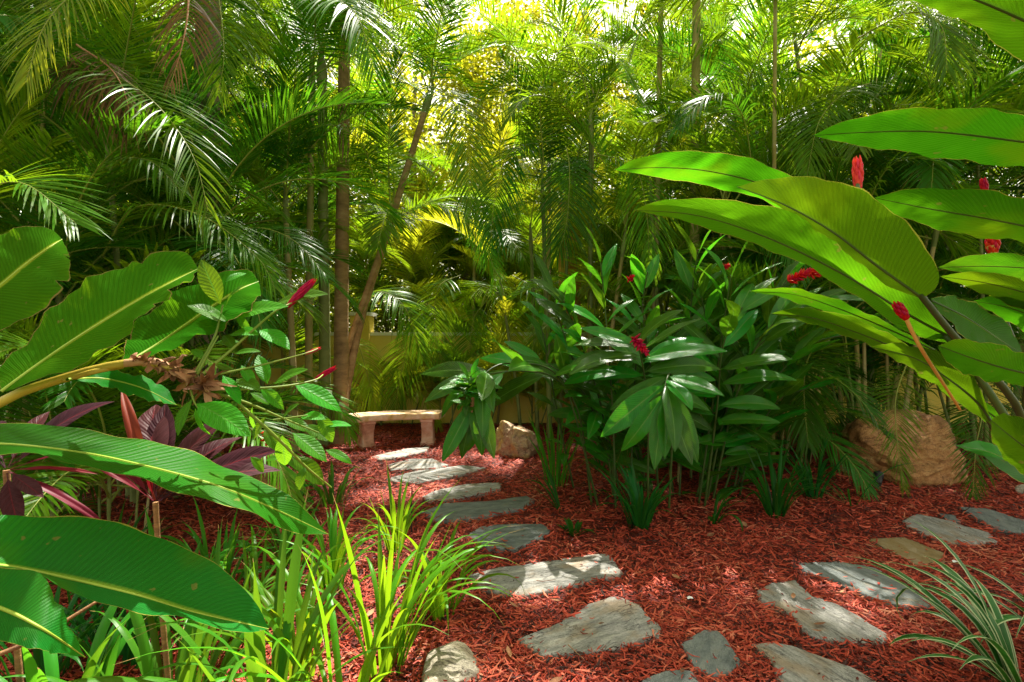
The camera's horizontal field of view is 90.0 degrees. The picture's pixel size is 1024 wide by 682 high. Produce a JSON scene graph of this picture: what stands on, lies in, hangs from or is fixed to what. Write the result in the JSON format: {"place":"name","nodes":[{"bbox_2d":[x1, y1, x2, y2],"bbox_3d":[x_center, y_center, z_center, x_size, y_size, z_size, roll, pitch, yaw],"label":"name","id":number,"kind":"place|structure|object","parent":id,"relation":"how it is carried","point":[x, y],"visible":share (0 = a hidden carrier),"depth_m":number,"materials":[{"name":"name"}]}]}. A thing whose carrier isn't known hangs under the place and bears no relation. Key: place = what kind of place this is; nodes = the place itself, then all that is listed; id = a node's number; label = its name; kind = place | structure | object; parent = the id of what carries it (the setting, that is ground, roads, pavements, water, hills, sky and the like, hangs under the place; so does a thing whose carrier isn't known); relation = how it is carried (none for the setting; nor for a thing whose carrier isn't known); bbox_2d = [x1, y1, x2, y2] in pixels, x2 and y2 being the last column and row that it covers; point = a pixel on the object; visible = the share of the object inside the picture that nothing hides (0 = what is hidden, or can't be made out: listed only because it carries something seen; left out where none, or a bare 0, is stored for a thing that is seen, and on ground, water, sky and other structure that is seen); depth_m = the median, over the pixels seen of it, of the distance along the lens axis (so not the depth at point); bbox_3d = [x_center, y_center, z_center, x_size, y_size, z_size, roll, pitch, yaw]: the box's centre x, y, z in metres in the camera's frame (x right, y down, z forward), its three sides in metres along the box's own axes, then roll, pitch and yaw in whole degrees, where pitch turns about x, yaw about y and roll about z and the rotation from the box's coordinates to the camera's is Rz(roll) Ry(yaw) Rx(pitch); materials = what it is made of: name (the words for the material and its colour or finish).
{"place":"outdoors","nodes":[
{"label":"outdoors","id":0,"kind":"place"},
{"bbox_2d":[4,393,962,424],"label":"ground","id":1,"kind":"structure","parent":0,"point":[375,424],"depth_m":9.49,"materials":[{"name":"soil"}]},
{"bbox_2d":[12,0,370,331],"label":"areca palm","id":2,"kind":"object","parent":1,"relation":"on","point":[334,168],"visible":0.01,"depth_m":11.17,"materials":[{"name":"plant"}]},
{"bbox_2d":[162,11,415,331],"bbox_3d":[-5.198,-2.680,11.416,6.179,8.475,6.951,0,0,0],"label":"areca palm","id":3,"kind":"object","parent":1,"relation":"on","point":[353,200],"visible":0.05,"depth_m":11.19,"materials":[{"name":"plant"}]},
{"bbox_2d":[231,109,471,329],"bbox_3d":[-4.731,-2.579,15.139,8.292,8.381,8.371,0,0,0],"label":"broadleaf tree","id":4,"kind":"object","parent":1,"relation":"on","point":[419,182],"visible":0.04,"depth_m":14.12,"materials":[{"name":"green plant"}]},
{"bbox_2d":[296,264,418,331],"bbox_3d":[-4.658,-0.126,13.100,4.361,4.104,4.391,0,0,42],"label":"shrub","id":5,"kind":"object","parent":1,"relation":"on","point":[331,314],"visible":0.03,"depth_m":12.70,"materials":[{"name":"green plant"}]},
{"bbox_2d":[276,157,528,331],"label":"areca palm","id":6,"kind":"object","parent":1,"relation":"on","point":[444,243],"visible":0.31,"depth_m":11.58,"materials":[{"name":"plant"}]},
{"bbox_2d":[279,0,533,331],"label":"broadleaf tree","id":7,"kind":"object","parent":1,"relation":"on","point":[415,114],"visible":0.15,"depth_m":15.58,"materials":[{"name":"green plant"}]},
{"bbox_2d":[349,276,483,331],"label":"shrub","id":8,"kind":"object","parent":1,"relation":"on","point":[386,320],"visible":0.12,"depth_m":11.90,"materials":[{"name":"green plant"}]},
{"bbox_2d":[333,105,555,330],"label":"broadleaf tree","id":9,"kind":"object","parent":1,"relation":"on","point":[434,171],"visible":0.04,"depth_m":14.96,"materials":[{"name":"green plant"}]},
{"bbox_2d":[349,103,556,331],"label":"areca palm","id":10,"kind":"object","parent":1,"relation":"on","point":[523,262],"visible":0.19,"depth_m":11.73,"materials":[{"name":"plant"}]},
{"bbox_2d":[387,178,553,330],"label":"areca palm","id":11,"kind":"object","parent":1,"relation":"on","point":[454,262],"visible":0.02,"depth_m":13.62,"materials":[{"name":"plant"}]},
{"bbox_2d":[351,33,605,235],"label":"broadleaf tree","id":12,"kind":"object","parent":1,"relation":"on","point":[464,131],"visible":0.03,"depth_m":20.63,"materials":[{"name":"green plant"}]},
{"bbox_2d":[0,419,1023,681],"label":"mulch bed","id":13,"kind":"object","parent":1,"relation":"on","point":[602,540],"visible":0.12,"depth_m":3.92,"materials":[{"name":"wood"}]},
{"bbox_2d":[0,401,114,681],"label":"cordyline","id":14,"kind":"object","parent":13,"relation":"on","point":[11,500],"visible":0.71,"depth_m":1.77,"materials":[{"name":"purple plant"}]},
{"bbox_2d":[0,577,124,681],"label":"lily clump","id":15,"kind":"object","parent":13,"relation":"on","point":[39,658],"visible":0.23,"depth_m":2.25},
{"bbox_2d":[0,605,145,681],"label":"lily clump","id":16,"kind":"object","parent":13,"relation":"on","point":[34,672],"visible":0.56,"depth_m":1.99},
{"bbox_2d":[0,8,239,422],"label":"areca palm","id":17,"kind":"object","parent":13,"relation":"on","point":[229,326],"visible":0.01,"depth_m":6.60,"materials":[{"name":"plant"}]},
{"bbox_2d":[0,0,279,490],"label":"areca palm","id":18,"kind":"object","parent":13,"relation":"on","point":[20,77],"visible":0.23,"depth_m":3.10,"materials":[{"name":"plant"}]},
{"bbox_2d":[63,518,234,673],"bbox_3d":[-1.848,1.205,2.399,0.966,0.613,0.768,0,0,0],"label":"lily clump","id":19,"kind":"object","parent":13,"relation":"on","point":[126,653],"visible":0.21,"depth_m":2.31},
{"bbox_2d":[0,541,310,681],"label":"lily clump","id":20,"kind":"object","parent":13,"relation":"on","point":[151,661],"visible":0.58,"depth_m":2.03,"materials":[{"name":"plant"}]},
{"bbox_2d":[0,70,329,514],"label":"areca palm","id":21,"kind":"object","parent":13,"relation":"on","point":[72,220],"visible":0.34,"depth_m":3.46,"materials":[{"name":"plant"}]},
{"bbox_2d":[0,226,351,657],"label":"red ginger","id":22,"kind":"object","parent":13,"relation":"on","point":[123,566],"visible":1,"depth_m":1.11,"materials":[{"name":"green plant"}]},
{"bbox_2d":[0,251,361,532],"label":"shrub","id":23,"kind":"object","parent":13,"relation":"on","point":[107,418],"visible":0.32,"depth_m":3.34,"materials":[{"name":"plant"}]},
{"bbox_2d":[0,0,375,442],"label":"areca palm","id":24,"kind":"object","parent":13,"relation":"on","point":[299,214],"visible":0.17,"depth_m":6.25,"materials":[{"name":"plant"}]},
{"bbox_2d":[100,392,280,678],"bbox_3d":[-1.268,0.863,2.012,0.797,1.336,0.392,0,0,8],"label":"cordyline","id":25,"kind":"object","parent":13,"relation":"on","point":[155,423],"visible":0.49,"depth_m":2.03,"materials":[{"name":"purple plant"}]},
{"bbox_2d":[78,517,310,661],"bbox_3d":[-1.441,1.224,2.471,1.044,0.576,0.924,0,0,0],"label":"lily clump","id":26,"kind":"object","parent":13,"relation":"on","point":[217,561],"visible":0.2,"depth_m":2.56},
{"bbox_2d":[0,0,412,506],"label":"areca palm","id":27,"kind":"object","parent":13,"relation":"on","point":[156,183],"visible":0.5,"depth_m":4.33,"materials":[{"name":"plant"}]},
{"bbox_2d":[160,496,273,582],"bbox_3d":[-1.756,1.209,2.891,0.825,0.605,0.846,0,0,-39],"label":"lily clump","id":28,"kind":"object","parent":13,"relation":"on","point":[231,542],"visible":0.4,"depth_m":3.06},
{"bbox_2d":[147,0,292,458],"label":"palm tree","id":29,"kind":"object","parent":13,"relation":"on","point":[207,42],"visible":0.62,"depth_m":4.01,"materials":[{"name":"plant"}]},
{"bbox_2d":[68,486,403,681],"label":"lily clump","id":30,"kind":"object","parent":13,"relation":"on","point":[254,644],"visible":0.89,"depth_m":2.02,"materials":[{"name":"plant"}]},
{"bbox_2d":[112,498,369,657],"bbox_3d":[-1.332,1.232,2.576,1.005,0.560,1.149,0,0,22],"label":"lily clump","id":31,"kind":"object","parent":13,"relation":"on","point":[252,556],"visible":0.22,"depth_m":2.82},
{"bbox_2d":[229,539,274,584],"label":"seedling plant","id":32,"kind":"object","parent":13,"relation":"on","point":[248,546],"visible":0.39,"depth_m":3.02,"materials":[{"name":"green plant"}]},
{"bbox_2d":[174,549,363,681],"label":"lily clump","id":33,"kind":"object","parent":13,"relation":"on","point":[266,596],"visible":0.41,"depth_m":2.21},
{"bbox_2d":[240,464,313,517],"bbox_3d":[-2.052,1.469,4.530,0.672,0.738,0.474,0,0,-13],"label":"boulder","id":34,"kind":"object","parent":13,"relation":"on","point":[265,479],"visible":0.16,"depth_m":4.44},
{"bbox_2d":[234,493,334,571],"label":"lily clump","id":35,"kind":"object","parent":13,"relation":"on","point":[273,536],"visible":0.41,"depth_m":3.36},
{"bbox_2d":[97,0,476,452],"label":"areca palm","id":36,"kind":"object","parent":13,"relation":"on","point":[303,13],"visible":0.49,"depth_m":6.70,"materials":[{"name":"plant"}]},
{"bbox_2d":[161,105,416,436],"bbox_3d":[-4.066,-0.705,8.240,4.147,4.517,4.243,0,0,14],"label":"areca palm","id":37,"kind":"object","parent":13,"relation":"on","point":[302,226],"visible":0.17,"depth_m":7.58,"materials":[{"name":"plant"}]},
{"bbox_2d":[114,545,511,681],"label":"lily clump","id":38,"kind":"object","parent":13,"relation":"on","point":[365,671],"visible":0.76,"depth_m":2.04,"materials":[{"name":"plant"}]},
{"bbox_2d":[173,0,464,446],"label":"areca palm","id":39,"kind":"object","parent":13,"relation":"on","point":[341,335],"visible":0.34,"depth_m":7.32,"materials":[{"name":"plant"}]},
{"bbox_2d":[276,504,402,594],"bbox_3d":[-1.027,1.268,3.117,0.704,0.486,0.766,0,0,-16],"label":"lily clump","id":40,"kind":"object","parent":13,"relation":"on","point":[338,552],"visible":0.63,"depth_m":3.11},
{"bbox_2d":[302,461,379,508],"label":"lily clump","id":41,"kind":"object","parent":13,"relation":"on","point":[329,497],"visible":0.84,"depth_m":4.66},
{"bbox_2d":[274,286,444,431],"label":"areca palm","id":42,"kind":"object","parent":13,"relation":"on","point":[380,404],"visible":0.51,"depth_m":7.98,"materials":[{"name":"plant"}]},
{"bbox_2d":[241,0,538,420],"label":"areca palm","id":43,"kind":"object","parent":13,"relation":"on","point":[374,243],"visible":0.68,"depth_m":7.28,"materials":[{"name":"plant"}]},
{"bbox_2d":[259,480,521,681],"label":"lily clump","id":44,"kind":"object","parent":13,"relation":"on","point":[382,596],"visible":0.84,"depth_m":2.30,"materials":[{"name":"plant"}]},
{"bbox_2d":[354,461,435,555],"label":"lily clump","id":45,"kind":"object","parent":13,"relation":"on","point":[400,521],"visible":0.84,"depth_m":3.59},
{"bbox_2d":[348,410,444,448],"bbox_3d":[-1.646,1.264,7.370,1.410,0.471,0.504,0,0,-16],"label":"garden bench","id":46,"kind":"object","parent":13,"relation":"on","point":[426,418],"visible":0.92,"depth_m":7.27,"materials":[{"name":"stone"}]},
{"bbox_2d":[349,344,445,424],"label":"areca palm","id":47,"kind":"object","parent":13,"relation":"on","point":[418,380],"visible":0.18,"depth_m":9.06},
{"bbox_2d":[372,446,429,462],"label":"flagstone","id":48,"kind":"object","parent":13,"relation":"on","point":[405,453],"visible":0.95,"depth_m":6.67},
{"bbox_2d":[388,458,448,473],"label":"flagstone","id":49,"kind":"object","parent":13,"relation":"on","point":[416,464],"visible":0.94,"depth_m":6.04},
{"bbox_2d":[386,465,486,485],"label":"flagstone","id":50,"kind":"object","parent":13,"relation":"on","point":[446,473],"visible":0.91,"depth_m":5.63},
{"bbox_2d":[349,520,524,637],"bbox_3d":[-0.387,1.211,2.764,0.702,0.601,0.772,0,0,31],"label":"lily clump","id":51,"kind":"object","parent":13,"relation":"on","point":[438,612],"visible":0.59,"depth_m":2.75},
{"bbox_2d":[390,329,516,422],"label":"areca palm","id":52,"kind":"object","parent":13,"relation":"on","point":[444,348],"visible":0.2,"depth_m":8.38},
{"bbox_2d":[421,640,488,681],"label":"boulder","id":53,"kind":"object","parent":13,"relation":"on","point":[451,661],"visible":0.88,"depth_m":2.26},
{"bbox_2d":[422,483,501,502],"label":"flagstone","id":54,"kind":"object","parent":13,"relation":"on","point":[472,489],"visible":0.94,"depth_m":4.98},
{"bbox_2d":[395,275,554,424],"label":"areca palm","id":55,"kind":"object","parent":13,"relation":"on","point":[444,314],"visible":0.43,"depth_m":8.46,"materials":[{"name":"plant"}]},
{"bbox_2d":[422,496,534,524],"bbox_3d":[-0.260,1.491,4.542,1.053,0.059,0.482,0,0,-25],"label":"flagstone","id":56,"kind":"object","parent":13,"relation":"on","point":[472,510],"visible":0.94,"depth_m":4.48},
{"bbox_2d":[424,296,572,418],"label":"areca palm","id":57,"kind":"object","parent":13,"relation":"on","point":[500,313],"visible":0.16,"depth_m":8.47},
{"bbox_2d":[466,524,550,552],"bbox_3d":[-0.006,1.492,3.878,0.660,0.059,0.499,0,0,-21],"label":"flagstone","id":58,"kind":"object","parent":13,"relation":"on","point":[516,539],"visible":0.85,"depth_m":3.86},
{"bbox_2d":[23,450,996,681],"bbox_3d":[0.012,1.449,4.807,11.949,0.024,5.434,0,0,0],"label":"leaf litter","id":59,"kind":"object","parent":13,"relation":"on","point":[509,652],"visible":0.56,"depth_m":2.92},
{"bbox_2d":[495,420,541,459],"bbox_3d":[0.061,1.406,6.744,0.576,0.711,0.487,0,0,45],"label":"boulder","id":60,"kind":"object","parent":13,"relation":"on","point":[513,440],"visible":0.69,"depth_m":6.56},
{"bbox_2d":[372,0,672,434],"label":"areca palm","id":61,"kind":"object","parent":13,"relation":"on","point":[612,63],"visible":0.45,"depth_m":7.78,"materials":[{"name":"plant"}]},
{"bbox_2d":[421,253,654,506],"bbox_3d":[0.301,0.397,4.402,1.394,2.422,2.450,0,0,37],"label":"red ginger","id":62,"kind":"object","parent":13,"relation":"on","point":[474,385],"visible":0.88,"depth_m":4.38,"materials":[{"name":"green plant"}]},
{"bbox_2d":[521,458,560,511],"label":"lily clump","id":63,"kind":"object","parent":13,"relation":"on","point":[555,495],"visible":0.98,"depth_m":4.56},
{"bbox_2d":[469,554,622,600],"bbox_3d":[0.248,1.491,3.221,1.005,0.059,0.398,0,0,-18],"label":"flagstone","id":64,"kind":"object","parent":13,"relation":"on","point":[564,573],"visible":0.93,"depth_m":3.20,"materials":[{"name":"stone"}]},
{"bbox_2d":[523,406,593,488],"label":"lily clump","id":65,"kind":"object","parent":13,"relation":"on","point":[552,458],"visible":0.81,"depth_m":5.26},
{"bbox_2d":[449,0,705,445],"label":"areca palm","id":66,"kind":"object","parent":13,"relation":"on","point":[538,112],"visible":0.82,"depth_m":6.98,"materials":[{"name":"plant"}]},
{"bbox_2d":[518,596,662,662],"bbox_3d":[0.408,1.490,2.613,0.763,0.062,0.437,0,0,-29],"label":"flagstone","id":67,"kind":"object","parent":13,"relation":"on","point":[623,621],"visible":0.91,"depth_m":2.59,"materials":[{"name":"stone"}]},
{"bbox_2d":[496,157,718,407],"bbox_3d":[2.080,-0.682,8.527,4.138,4.471,4.155,0,0,-32],"label":"areca palm","id":68,"kind":"object","parent":13,"relation":"on","point":[596,263],"visible":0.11,"depth_m":7.87,"materials":[{"name":"plant"}]},
{"bbox_2d":[585,453,683,530],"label":"lily clump","id":69,"kind":"object","parent":13,"relation":"on","point":[641,515],"visible":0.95,"depth_m":4.07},
{"bbox_2d":[555,222,757,510],"bbox_3d":[1.246,0.280,4.538,1.532,2.786,1.953,0,0,36],"label":"red ginger","id":70,"kind":"object","parent":13,"relation":"on","point":[653,399],"visible":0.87,"depth_m":4.04,"materials":[{"name":"green plant"}]},
{"bbox_2d":[642,670,697,681],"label":"flagstone","id":71,"kind":"object","parent":13,"relation":"on","point":[667,676],"visible":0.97,"depth_m":2.23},
{"bbox_2d":[561,310,809,484],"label":"areca palm","id":72,"kind":"object","parent":13,"relation":"on","point":[619,457],"visible":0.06,"depth_m":4.67,"materials":[{"name":"plant"}]},
{"bbox_2d":[504,0,891,434],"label":"areca palm","id":73,"kind":"object","parent":13,"relation":"on","point":[742,74],"visible":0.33,"depth_m":7.07,"materials":[{"name":"plant"}]},
{"bbox_2d":[572,130,846,447],"bbox_3d":[3.526,-0.830,8.174,4.391,4.947,4.510,0,0,-28],"label":"areca palm","id":74,"kind":"object","parent":13,"relation":"on","point":[700,254],"visible":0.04,"depth_m":7.18,"materials":[{"name":"plant"}]},
{"bbox_2d":[680,630,739,681],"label":"flagstone","id":75,"kind":"object","parent":13,"relation":"on","point":[704,646],"visible":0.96,"depth_m":2.40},
{"bbox_2d":[708,487,746,532],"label":"lily clump","id":76,"kind":"object","parent":13,"relation":"on","point":[714,518],"visible":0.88,"depth_m":4.16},
{"bbox_2d":[616,249,902,502],"bbox_3d":[3.064,0.366,5.992,3.637,3.083,3.367,0,0,-24],"label":"areca palm","id":77,"kind":"object","parent":13,"relation":"on","point":[717,309],"visible":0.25,"depth_m":5.10,"materials":[{"name":"plant"}]},
{"bbox_2d":[718,434,835,518],"bbox_3d":[2.279,1.165,4.361,0.885,0.692,0.870,0,0,35],"label":"lily clump","id":78,"kind":"object","parent":13,"relation":"on","point":[775,503],"visible":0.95,"depth_m":4.31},
{"bbox_2d":[664,241,890,507],"bbox_3d":[2.265,0.434,4.635,2.054,2.673,1.759,0,0,0],"label":"red ginger","id":79,"kind":"object","parent":13,"relation":"on","point":[754,377],"visible":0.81,"depth_m":4.49,"materials":[{"name":"green plant"}]},
{"bbox_2d":[760,424,854,500],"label":"lily clump","id":80,"kind":"object","parent":13,"relation":"on","point":[822,469],"visible":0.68,"depth_m":4.83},
{"bbox_2d":[751,643,875,681],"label":"flagstone","id":81,"kind":"object","parent":13,"relation":"on","point":[796,664],"visible":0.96,"depth_m":2.30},
{"bbox_2d":[615,0,1023,482],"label":"red ginger","id":82,"kind":"object","parent":13,"relation":"on","point":[857,239],"visible":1,"depth_m":1.25,"materials":[{"name":"green plant"}]},
{"bbox_2d":[756,580,887,650],"bbox_3d":[1.630,1.490,2.782,0.404,0.061,0.674,0,0,-15],"label":"flagstone","id":83,"kind":"object","parent":13,"relation":"on","point":[840,621],"visible":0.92,"depth_m":2.72,"materials":[{"name":"stone"}]},
{"bbox_2d":[626,0,1023,464],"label":"areca palm","id":84,"kind":"object","parent":13,"relation":"on","point":[681,122],"visible":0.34,"depth_m":5.76,"materials":[{"name":"plant"}]},
{"bbox_2d":[670,232,1010,427],"bbox_3d":[5.233,-0.240,8.241,4.613,4.304,4.560,0,0,0],"label":"areca palm","id":85,"kind":"object","parent":13,"relation":"on","point":[672,302],"visible":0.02,"depth_m":7.39,"materials":[{"name":"plant"}]},
{"bbox_2d":[684,0,1023,438],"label":"areca palm","id":86,"kind":"object","parent":13,"relation":"on","point":[900,167],"visible":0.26,"depth_m":5.87,"materials":[{"name":"plant"}]},
{"bbox_2d":[799,561,932,611],"bbox_3d":[2.181,1.491,3.162,0.450,0.060,0.694,0,0,-31],"label":"flagstone","id":87,"kind":"object","parent":13,"relation":"on","point":[836,571],"visible":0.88,"depth_m":3.12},
{"bbox_2d":[831,409,968,487],"bbox_3d":[4.300,1.283,5.622,1.285,1.074,0.852,0,0,0],"label":"boulder","id":88,"kind":"object","parent":13,"relation":"on","point":[934,468],"visible":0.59,"depth_m":5.38,"materials":[{"name":"stone"}]},
{"bbox_2d":[869,537,944,567],"bbox_3d":[2.833,1.502,3.620,0.365,0.059,0.474,0,0,-2],"label":"flagstone","id":89,"kind":"object","parent":13,"relation":"on","point":[913,549],"visible":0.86,"depth_m":3.62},
{"bbox_2d":[793,219,1023,502],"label":"areca palm","id":90,"kind":"object","parent":13,"relation":"on","point":[886,387],"visible":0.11,"depth_m":5.20,"materials":[{"name":"plant"}]},
{"bbox_2d":[795,0,1023,467],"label":"areca palm","id":91,"kind":"object","parent":13,"relation":"on","point":[945,30],"visible":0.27,"depth_m":5.63,"materials":[{"name":"plant"}]},
{"bbox_2d":[814,33,1022,443],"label":"areca palm","id":92,"kind":"object","parent":13,"relation":"on","point":[1015,193],"visible":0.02,"depth_m":7.37,"materials":[{"name":"plant"}]},
{"bbox_2d":[902,514,997,546],"bbox_3d":[3.366,1.492,3.995,0.511,0.058,0.611,0,0,-20],"label":"flagstone","id":93,"kind":"object","parent":13,"relation":"on","point":[951,532],"visible":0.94,"depth_m":3.96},
{"bbox_2d":[881,161,1023,439],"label":"areca palm","id":94,"kind":"object","parent":13,"relation":"on","point":[1004,188],"visible":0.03,"depth_m":7.76,"materials":[{"name":"plant"}]},
{"bbox_2d":[922,562,1023,645],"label":"striped grass","id":95,"kind":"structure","parent":13,"relation":"on","point":[1007,617],"depth_m":2.48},
{"bbox_2d":[958,507,1023,536],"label":"flagstone","id":96,"kind":"object","parent":13,"relation":"on","point":[1005,522],"visible":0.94,"depth_m":4.20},
{"bbox_2d":[410,0,644,200],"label":"broadleaf tree","id":97,"kind":"object","parent":1,"relation":"on","point":[530,8],"visible":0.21,"depth_m":15.73,"materials":[{"name":"green plant"}]},
{"bbox_2d":[437,172,625,330],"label":"areca palm","id":98,"kind":"object","parent":1,"relation":"on","point":[526,219],"visible":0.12,"depth_m":11.25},
{"bbox_2d":[88,312,1021,423],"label":"garden wall","id":99,"kind":"structure","parent":1,"relation":"on","point":[382,340],"depth_m":9.36,"materials":[{"name":"yellow paint"}]},
{"bbox_2d":[485,84,664,427],"bbox_3d":[1.079,-1.315,9.491,2.622,5.730,2.777,0,0,-22],"label":"booted palm","id":100,"kind":"object","parent":1,"relation":"on","point":[571,267],"visible":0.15,"depth_m":8.86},
{"bbox_2d":[497,101,682,313],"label":"areca palm","id":101,"kind":"object","parent":1,"relation":"on","point":[595,188],"visible":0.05,"depth_m":12.45,"materials":[{"name":"plant"}]},
{"bbox_2d":[516,0,772,317],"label":"broadleaf tree","id":102,"kind":"object","parent":1,"relation":"on","point":[580,19],"visible":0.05,"depth_m":16.24,"materials":[{"name":"green plant"}]},
{"bbox_2d":[551,0,838,310],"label":"areca palm","id":103,"kind":"object","parent":1,"relation":"on","point":[650,67],"visible":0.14,"depth_m":10.28,"materials":[{"name":"plant"}]},
{"bbox_2d":[622,0,939,260],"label":"areca palm","id":104,"kind":"object","parent":1,"relation":"on","point":[868,59],"visible":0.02,"depth_m":10.77,"materials":[{"name":"plant"}]},
{"bbox_2d":[667,0,928,149],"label":"broadleaf tree","id":105,"kind":"object","parent":1,"relation":"on","point":[810,46],"visible":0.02,"depth_m":16.44,"materials":[{"name":"green plant"}]},
{"bbox_2d":[820,0,1023,232],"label":"areca palm","id":106,"kind":"object","parent":1,"relation":"on","point":[908,4],"visible":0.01,"depth_m":10.38,"materials":[{"name":"plant"}]},
{"bbox_2d":[20,0,1020,331],"label":"sky","id":107,"kind":"structure","parent":0,"point":[815,43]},
{"bbox_2d":[849,518,1021,681],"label":"striped grass","id":108,"kind":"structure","parent":0,"point":[981,616],"depth_m":2.33,"materials":[{"name":"plant"}]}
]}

